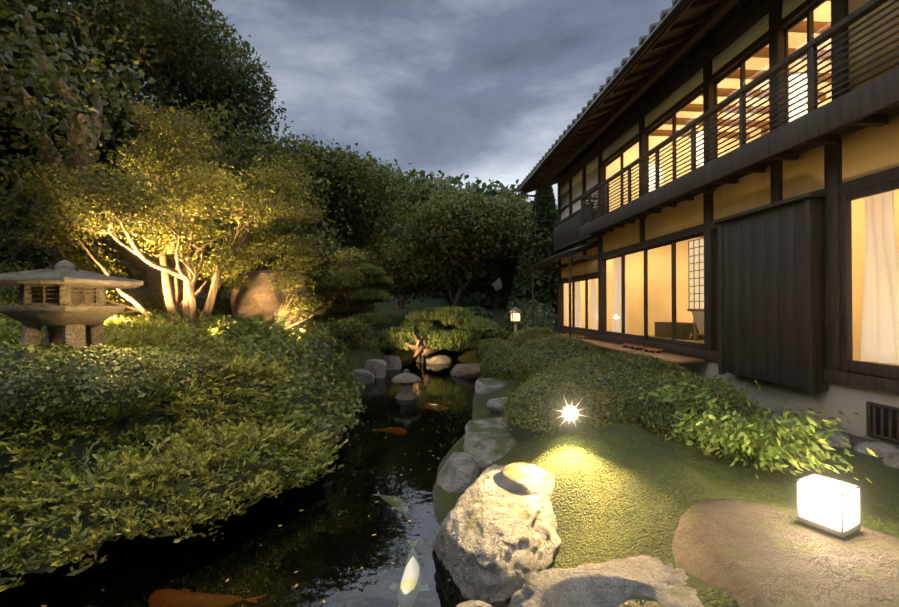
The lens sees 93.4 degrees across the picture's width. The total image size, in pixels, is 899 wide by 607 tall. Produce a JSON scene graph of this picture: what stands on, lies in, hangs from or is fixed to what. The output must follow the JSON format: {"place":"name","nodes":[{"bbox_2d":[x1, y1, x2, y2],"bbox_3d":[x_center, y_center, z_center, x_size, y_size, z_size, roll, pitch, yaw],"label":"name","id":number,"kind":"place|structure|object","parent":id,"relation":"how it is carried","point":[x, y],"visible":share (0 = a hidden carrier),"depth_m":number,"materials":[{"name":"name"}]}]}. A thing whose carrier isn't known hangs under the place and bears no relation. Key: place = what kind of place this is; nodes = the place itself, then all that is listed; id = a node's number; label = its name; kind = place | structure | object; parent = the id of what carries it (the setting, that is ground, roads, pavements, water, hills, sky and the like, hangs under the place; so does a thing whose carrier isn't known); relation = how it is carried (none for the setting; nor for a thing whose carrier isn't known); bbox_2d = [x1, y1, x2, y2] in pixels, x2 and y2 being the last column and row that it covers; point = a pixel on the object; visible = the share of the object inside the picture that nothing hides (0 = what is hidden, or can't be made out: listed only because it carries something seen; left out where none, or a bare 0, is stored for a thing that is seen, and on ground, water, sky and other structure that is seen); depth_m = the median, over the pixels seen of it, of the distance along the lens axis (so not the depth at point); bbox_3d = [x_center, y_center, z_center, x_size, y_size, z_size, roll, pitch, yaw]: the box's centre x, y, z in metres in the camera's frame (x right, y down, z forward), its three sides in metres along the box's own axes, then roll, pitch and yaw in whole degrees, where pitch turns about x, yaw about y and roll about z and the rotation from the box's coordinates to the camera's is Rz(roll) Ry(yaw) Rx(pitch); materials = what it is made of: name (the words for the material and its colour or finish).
{"place":"outdoors","nodes":[
{"label":"outdoors","id":0,"kind":"place"},
{"bbox_2d":[0,357,477,606],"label":"water","id":1,"kind":"structure","parent":0,"point":[322,547],"depth_m":3.19,"materials":[{"name":"black liquid"}]},
{"bbox_2d":[41,362,472,606],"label":"floating leaves","id":2,"kind":"object","parent":1,"relation":"on","point":[296,585],"visible":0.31,"depth_m":3.51,"materials":[{"name":"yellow plant"}]},
{"bbox_2d":[392,369,420,399],"bbox_3d":[-0.845,1.618,8.327,0.577,0.670,0.549,0,-1,-4],"label":"stone lantern","id":3,"kind":"object","parent":1,"relation":"in","point":[406,379],"visible":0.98,"depth_m":8.20,"materials":[{"name":"stone"}]},
{"bbox_2d":[400,556,418,593],"bbox_3d":[-0.279,1.847,2.964,0.269,0.149,0.763,0,-1,-4],"label":"koi fish","id":4,"kind":"object","parent":1,"relation":"in","point":[409,579],"visible":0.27,"depth_m":2.77},
{"bbox_2d":[407,332,440,364],"bbox_3d":[-0.862,1.464,13.044,0.605,1.161,1.250,0,-1,36],"label":"driftwood sculpture","id":5,"kind":"object","parent":1,"relation":"in","point":[422,351],"visible":1,"depth_m":13.00,"materials":[{"name":"brown wood"}]},
{"bbox_2d":[416,354,451,363],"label":"rock","id":6,"kind":"object","parent":1,"relation":"in","point":[436,359],"visible":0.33,"depth_m":13.35,"materials":[{"name":"grey stone"}]},
{"bbox_2d":[450,363,481,377],"bbox_3d":[0.645,1.778,11.227,1.200,0.300,1.152,0,-1,-38],"label":"rock","id":7,"kind":"object","parent":1,"relation":"in","point":[466,370],"visible":0.54,"depth_m":10.79,"materials":[{"name":"grey stone"}]},
{"bbox_2d":[475,378,507,393],"bbox_3d":[1.009,1.726,8.716,0.991,0.300,0.926,0,-1,-4],"label":"rock","id":8,"kind":"object","parent":1,"relation":"in","point":[485,385],"visible":0.5,"depth_m":8.45,"materials":[{"name":"grey stone"}]},
{"bbox_2d":[115,101,425,288],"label":"tree leaves","id":9,"kind":"object","parent":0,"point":[345,182],"depth_m":11.85,"materials":[{"name":"green plant"}]},
{"bbox_2d":[55,0,672,208],"label":"sky","id":10,"kind":"structure","parent":0,"point":[482,89],"materials":[{"name":"grey"}]},
{"bbox_2d":[0,210,898,606],"bbox_3d":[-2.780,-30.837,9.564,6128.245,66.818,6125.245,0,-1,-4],"label":"ground","id":11,"kind":"structure","parent":0,"point":[626,490],"depth_m":3.15,"materials":[{"name":"green plant"}]},
{"bbox_2d":[25,154,36,269],"bbox_3d":[-12.064,-3.983,12.242,0.242,9.000,0.280,0,-1,-4],"label":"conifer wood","id":12,"kind":"object","parent":11,"relation":"on","point":[32,256],"depth_m":12.17,"materials":[{"name":"brown plant"}]},
{"bbox_2d":[0,10,122,277],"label":"conifer needles","id":13,"kind":"object","parent":11,"relation":"on","point":[8,152],"visible":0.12,"depth_m":11.35,"materials":[{"name":"green plant"}]},
{"bbox_2d":[0,260,143,349],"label":"stone lantern","id":14,"kind":"object","parent":11,"relation":"on","point":[64,302],"visible":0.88,"depth_m":4.02,"materials":[{"name":"stone"}]},
{"bbox_2d":[0,0,167,290],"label":"tree leaves","id":15,"kind":"object","parent":11,"relation":"on","point":[7,207],"depth_m":8.85,"materials":[{"name":"green plant"}]},
{"bbox_2d":[0,0,199,269],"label":"tree","id":16,"kind":"object","parent":11,"relation":"on","point":[79,160],"visible":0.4,"depth_m":8.56,"materials":[{"name":"brown plant"}]},
{"bbox_2d":[0,0,264,192],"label":"tree leaves","id":17,"kind":"object","parent":11,"relation":"on","point":[189,28],"visible":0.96,"depth_m":7.27,"materials":[{"name":"green plant"}]},
{"bbox_2d":[0,0,286,294],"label":"tree leaves","id":18,"kind":"object","parent":11,"relation":"on","point":[253,91],"depth_m":13.31,"materials":[{"name":"green plant"}]},
{"bbox_2d":[0,295,347,591],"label":"hedge","id":19,"kind":"object","parent":11,"relation":"on","point":[129,332],"visible":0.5,"depth_m":3.44,"materials":[{"name":"green plant"}]},
{"bbox_2d":[0,301,367,573],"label":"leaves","id":20,"kind":"object","parent":11,"relation":"on","point":[77,447],"visible":0.04,"depth_m":3.53,"materials":[{"name":"green plant"}]},
{"bbox_2d":[0,287,377,460],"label":"shrubs","id":21,"kind":"object","parent":11,"relation":"on","point":[253,335],"visible":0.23,"depth_m":7.17,"materials":[{"name":"green plant"}]},
{"bbox_2d":[212,314,311,330],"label":"ground plants","id":22,"kind":"object","parent":21,"relation":"on","point":[262,322],"visible":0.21,"depth_m":9.00,"materials":[{"name":"green plant"}]},
{"bbox_2d":[0,92,388,350],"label":"maple","id":23,"kind":"object","parent":11,"relation":"on","point":[130,208],"depth_m":7.78,"materials":[{"name":"green plant"}]},
{"bbox_2d":[207,247,224,297],"bbox_3d":[-11.725,-2.994,18.764,4.545,7.363,4.499,0,-1,-4],"label":"tree","id":24,"kind":"object","parent":11,"relation":"on","point":[219,293],"depth_m":19.29,"materials":[{"name":"brown plant"}]},
{"bbox_2d":[109,121,261,259],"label":"tree leaves","id":25,"kind":"object","parent":24,"relation":"on","point":[185,239],"visible":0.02,"depth_m":17.98,"materials":[{"name":"green plant"}]},
{"bbox_2d":[3,82,532,305],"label":"hillside forest","id":26,"kind":"object","parent":11,"relation":"on","point":[140,264],"visible":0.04,"depth_m":36.66,"materials":[{"name":"green plant"}]},
{"bbox_2d":[229,270,309,331],"bbox_3d":[-4.161,0.093,9.872,1.745,1.700,1.705,0,-1,-17],"label":"boulder","id":27,"kind":"object","parent":11,"relation":"on","point":[257,298],"visible":0.48,"depth_m":9.15,"materials":[{"name":"brown stone"}]},
{"bbox_2d":[237,131,404,311],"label":"tree leaves","id":28,"kind":"object","parent":11,"relation":"on","point":[377,249],"visible":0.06,"depth_m":15.47,"materials":[{"name":"green plant"}]},
{"bbox_2d":[323,428,343,444],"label":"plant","id":29,"kind":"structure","parent":11,"relation":"on","point":[335,435],"depth_m":5.61,"materials":[{"name":"green plant"}]},
{"bbox_2d":[293,235,393,343],"bbox_3d":[-3.228,-0.346,12.368,3.073,3.243,2.262,0,-1,-4],"label":"pine tree","id":30,"kind":"object","parent":11,"relation":"on","point":[326,293],"depth_m":12.07,"materials":[{"name":"green plant"}]},
{"bbox_2d":[353,369,368,383],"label":"rock","id":31,"kind":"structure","parent":11,"relation":"on","point":[360,379],"depth_m":9.74,"materials":[{"name":"grey stone"}]},
{"bbox_2d":[352,369,374,383],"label":"rock","id":32,"kind":"object","parent":11,"relation":"on","point":[369,376],"visible":0.25,"depth_m":9.88,"materials":[{"name":"grey stone"}]},
{"bbox_2d":[364,359,386,378],"bbox_3d":[-1.903,1.800,10.809,0.564,0.750,0.586,0,-1,-35],"label":"rock","id":33,"kind":"object","parent":11,"relation":"on","point":[377,368],"visible":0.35,"depth_m":10.62,"materials":[{"name":"grey stone"}]},
{"bbox_2d":[0,326,767,457],"bbox_3d":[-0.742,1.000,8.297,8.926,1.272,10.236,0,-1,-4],"label":"trimmed shrubs","id":34,"kind":"object","parent":11,"relation":"on","point":[546,375],"visible":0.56,"depth_m":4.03,"materials":[{"name":"green plant"}]},
{"bbox_2d":[384,355,400,369],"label":"rock","id":35,"kind":"object","parent":11,"relation":"on","point":[393,362],"visible":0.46,"depth_m":12.06,"materials":[{"name":"grey stone"}]},
{"bbox_2d":[394,194,426,308],"bbox_3d":[-1.551,-3.365,27.628,4.359,7.693,4.885,0,-1,-42],"label":"tree","id":36,"kind":"object","parent":11,"relation":"on","point":[401,303],"depth_m":26.85,"materials":[{"name":"brown plant"}]},
{"bbox_2d":[312,300,557,339],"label":"shrubs","id":37,"kind":"object","parent":11,"relation":"on","point":[545,307],"visible":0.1,"depth_m":14.93,"materials":[{"name":"green plant"}]},
{"bbox_2d":[373,306,508,354],"bbox_3d":[-0.419,1.417,14.868,5.078,2.696,4.128,0,-1,-4],"label":"spreading pine","id":38,"kind":"object","parent":11,"relation":"on","point":[467,328],"depth_m":13.80,"materials":[{"name":"green plant"}]},
{"bbox_2d":[437,452,478,493],"bbox_3d":[0.102,1.712,4.215,0.449,0.350,0.726,0,-1,-4],"label":"rock","id":39,"kind":"object","parent":11,"relation":"on","point":[459,471],"visible":0.73,"depth_m":4.02,"materials":[{"name":"grey stone"}]},
{"bbox_2d":[408,257,516,306],"bbox_3d":[0.763,-1.332,18.611,7.460,5.902,3.302,0,-1,2],"label":"cottonwood tree","id":40,"kind":"object","parent":11,"relation":"on","point":[455,302],"depth_m":19.13,"materials":[{"name":"brown plant"}]},
{"bbox_2d":[361,187,554,304],"bbox_3d":[0.633,-2.513,18.701,9.632,5.129,6.321,0,-1,-4],"label":"tree","id":41,"kind":"object","parent":40,"relation":"on","point":[452,231],"visible":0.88,"depth_m":17.32,"materials":[{"name":"green plant"}]},
{"bbox_2d":[373,169,471,271],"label":"tree leaves","id":42,"kind":"object","parent":41,"relation":"attached to","point":[420,194],"visible":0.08,"depth_m":25.95,"materials":[{"name":"green plant"}]},
{"bbox_2d":[456,600,492,606],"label":"rock","id":43,"kind":"object","parent":11,"relation":"on","point":[473,603],"visible":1,"depth_m":2.15,"materials":[{"name":"beige stone"}]},
{"bbox_2d":[424,192,530,299],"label":"tree leaves","id":44,"kind":"object","parent":11,"relation":"on","point":[480,279],"visible":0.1,"depth_m":32.95,"materials":[{"name":"green plant"}]},
{"bbox_2d":[460,277,506,309],"bbox_3d":[3.876,-3.271,33.777,9.280,7.675,5.172,0,-1,-4],"label":"tree","id":45,"kind":"object","parent":11,"relation":"on","point":[495,304],"visible":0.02,"depth_m":33.71,"materials":[{"name":"brown plant"}]},
{"bbox_2d":[463,418,517,466],"bbox_3d":[0.514,1.632,4.767,0.751,0.500,1.488,0,-1,9],"label":"mossy rock","id":46,"kind":"object","parent":11,"relation":"on","point":[488,441],"visible":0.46,"depth_m":4.40,"materials":[{"name":"grey stone"}]},
{"bbox_2d":[432,464,560,606],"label":"boulder","id":47,"kind":"object","parent":11,"relation":"on","point":[496,541],"visible":0.85,"depth_m":2.68,"materials":[{"name":"beige stone"}]},
{"bbox_2d":[487,397,507,412],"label":"rock","id":48,"kind":"object","parent":11,"relation":"on","point":[494,405],"visible":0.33,"depth_m":6.46,"materials":[{"name":"grey stone"}]},
{"bbox_2d":[466,303,557,338],"bbox_3d":[-1.652,1.121,15.425,11.281,2.318,3.868,0,-1,-4],"label":"shrub","id":49,"kind":"object","parent":11,"relation":"on","point":[522,325],"visible":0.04,"depth_m":14.70,"materials":[{"name":"green plant"}]},
{"bbox_2d":[508,307,522,331],"bbox_3d":[2.045,0.810,13.122,0.382,1.429,0.382,0,-1,-4],"label":"lantern","id":50,"kind":"object","parent":11,"relation":"on","point":[515,310],"visible":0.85,"depth_m":13.01,"materials":[{"name":"stone"}]},
{"bbox_2d":[511,313,519,320],"bbox_3d":[2.045,0.416,13.126,0.210,0.230,0.210,0,-1,-4],"label":"lantern light","id":51,"kind":"object","parent":50,"relation":"attached to","point":[516,316],"visible":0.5,"depth_m":13.02,"materials":[{"name":"yellow paper"}]},
{"bbox_2d":[499,462,554,500],"bbox_3d":[0.684,1.525,3.409,0.535,0.350,0.565,0,-1,-43],"label":"rock","id":52,"kind":"object","parent":11,"relation":"on","point":[526,478],"visible":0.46,"depth_m":3.31,"materials":[{"name":"grey stone"}]},
{"bbox_2d":[504,185,557,317],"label":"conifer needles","id":53,"kind":"object","parent":11,"relation":"on","point":[542,208],"visible":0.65,"depth_m":16.79,"materials":[{"name":"green plant"}]},
{"bbox_2d":[569,404,577,435],"bbox_3d":[1.072,1.145,3.711,0.084,0.517,0.125,0,-1,33],"label":"garden spotlight","id":54,"kind":"object","parent":11,"relation":"on","point":[574,406],"visible":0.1,"depth_m":3.70,"materials":[{"name":"grey metal"}]},
{"bbox_2d":[563,406,576,418],"bbox_3d":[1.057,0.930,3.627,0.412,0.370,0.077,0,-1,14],"label":"bulb","id":55,"kind":"object","parent":54,"relation":"attached to","point":[570,413],"visible":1,"depth_m":3.63,"materials":[{"name":"white glass"}]},
{"bbox_2d":[508,555,703,606],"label":"basin rock","id":56,"kind":"object","parent":11,"relation":"on","point":[614,582],"visible":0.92,"depth_m":2.01,"materials":[{"name":"grey stone"}]},
{"bbox_2d":[617,594,665,606],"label":"rock","id":57,"kind":"object","parent":56,"relation":"on","point":[634,600],"visible":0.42,"depth_m":1.90,"materials":[{"name":"grey stone"}]},
{"bbox_2d":[638,368,875,485],"bbox_3d":[2.578,0.960,3.433,1.798,0.644,2.047,0,-1,-4],"label":"shrub","id":58,"kind":"object","parent":11,"relation":"on","point":[778,449],"depth_m":3.11,"materials":[{"name":"green plant"}]},
{"bbox_2d":[767,414,782,419],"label":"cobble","id":59,"kind":"object","parent":11,"relation":"on","point":[778,415],"visible":0.15,"depth_m":4.73,"materials":[{"name":"grey stone"}]},
{"bbox_2d":[672,498,898,606],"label":"slab","id":60,"kind":"structure","parent":11,"relation":"on","point":[743,553],"depth_m":2.04,"materials":[{"name":"brown stone"}]},
{"bbox_2d":[797,473,860,531],"bbox_3d":[2.046,1.069,2.291,0.260,0.198,0.260,0,-1,-4],"label":"lantern frame","id":61,"kind":"object","parent":60,"relation":"on","point":[842,494],"visible":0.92,"depth_m":2.25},
{"bbox_2d":[797,515,860,537],"bbox_3d":[2.046,1.180,2.289,0.259,0.030,0.259,0,-1,-4],"label":"lantern base","id":62,"kind":"object","parent":60,"relation":"on","point":[835,531],"visible":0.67,"depth_m":2.22,"materials":[{"name":"beige wood"}]},
{"bbox_2d":[799,475,858,529],"bbox_3d":[2.046,1.070,2.291,0.242,0.190,0.242,0,-1,-4],"label":"shade","id":63,"kind":"object","parent":62,"relation":"on","point":[820,505],"visible":0.88,"depth_m":2.23,"materials":[{"name":"white paper"}]},
{"bbox_2d":[814,430,850,447],"bbox_3d":[3.610,1.294,4.005,0.261,0.151,0.284,0,-1,39],"label":"cobble","id":64,"kind":"object","parent":11,"relation":"on","point":[834,440],"visible":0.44,"depth_m":3.90,"materials":[{"name":"grey stone"}]},
{"bbox_2d":[853,441,898,457],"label":"cobble","id":65,"kind":"object","parent":11,"relation":"on","point":[880,449],"visible":0.65,"depth_m":3.65,"materials":[{"name":"grey stone"}]},
{"bbox_2d":[882,453,898,467],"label":"cobble","id":66,"kind":"object","parent":11,"relation":"on","point":[891,460],"visible":0.76,"depth_m":3.42,"materials":[{"name":"grey stone"}]},
{"bbox_3d":[4.393,-1.739,23.933,5.063,6.767,4.554,0,-1,-4],"label":"tree wood","id":67,"kind":"object","parent":11,"relation":"on","visible":0},
{"bbox_2d":[471,197,531,278],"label":"tree leaves","id":68,"kind":"object","parent":67,"relation":"attached to","point":[487,272],"depth_m":23.25,"materials":[{"name":"green plant"}]},
{"bbox_2d":[521,0,898,443],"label":"house","id":69,"kind":"structure","parent":0,"point":[690,28],"depth_m":5.61,"materials":[{"name":"brown wood"}]},
{"bbox_2d":[517,0,678,265],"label":"roof tiles","id":70,"kind":"object","parent":69,"relation":"attached to","point":[653,26],"visible":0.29,"depth_m":8.01,"materials":[{"name":"black tile"}]},
{"bbox_2d":[597,329,703,342],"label":"interior floor","id":71,"kind":"structure","parent":69,"relation":"attached to","point":[702,341],"depth_m":8.40,"materials":[{"name":"brown wood"}]},
{"bbox_2d":[554,0,828,389],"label":"house planks","id":72,"kind":"object","parent":69,"relation":"attached to","point":[763,275],"visible":0.6,"depth_m":5.09,"materials":[{"name":"brown wood"}]},
{"bbox_2d":[554,0,830,363],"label":"interior wood","id":73,"kind":"object","parent":69,"relation":"attached to","point":[675,358],"visible":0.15,"depth_m":7.63,"materials":[{"name":"brown wood"}]},
{"bbox_2d":[567,333,657,348],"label":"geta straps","id":74,"kind":"object","parent":73,"relation":"on","point":[628,343],"visible":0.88,"depth_m":7.87,"materials":[{"name":"red fabric"}]},
{"bbox_2d":[689,239,703,308],"bbox_3d":[4.130,-0.485,6.840,0.001,1.150,0.810,0,-1,-4],"label":"shoji paper","id":75,"kind":"object","parent":73,"relation":"attached to","point":[696,260],"depth_m":7.06,"materials":[{"name":"white paper"}]},
{"bbox_2d":[691,311,703,333],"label":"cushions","id":76,"kind":"object","parent":73,"relation":"on","point":[700,323],"depth_m":8.17,"materials":[{"name":"beige fabric"}]},
{"bbox_2d":[649,74,806,190],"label":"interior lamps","id":77,"kind":"object","parent":73,"relation":"attached to","point":[790,108],"depth_m":5.60,"materials":[{"name":"white paper"}]},
{"bbox_2d":[567,190,898,364],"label":"curtains","id":78,"kind":"object","parent":73,"relation":"attached to","point":[887,227],"depth_m":4.18,"materials":[{"name":"white fabric"}]},
{"bbox_2d":[518,0,896,439],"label":"gutter","id":79,"kind":"object","parent":69,"relation":"attached to","point":[675,10],"visible":0.71,"depth_m":6.36,"materials":[{"name":"black metal"}]},
{"bbox_2d":[606,1,831,211],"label":"interior walls","id":80,"kind":"structure","parent":69,"relation":"attached to","point":[798,40],"depth_m":8.91,"materials":[{"name":"beige paint"}]},
{"bbox_2d":[561,0,898,278],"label":"plaster wall","id":81,"kind":"structure","parent":69,"relation":"attached to","point":[869,150],"depth_m":4.75,"materials":[{"name":"beige paint"}]},
{"bbox_2d":[564,189,898,365],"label":"interior walls","id":82,"kind":"structure","parent":69,"relation":"attached to","point":[668,296],"depth_m":10.05,"materials":[{"name":"beige paint"}]},
{"bbox_2d":[585,337,898,447],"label":"house foundation","id":83,"kind":"object","parent":69,"relation":"attached to","point":[848,401],"depth_m":4.61,"materials":[{"name":"grey concrete"}]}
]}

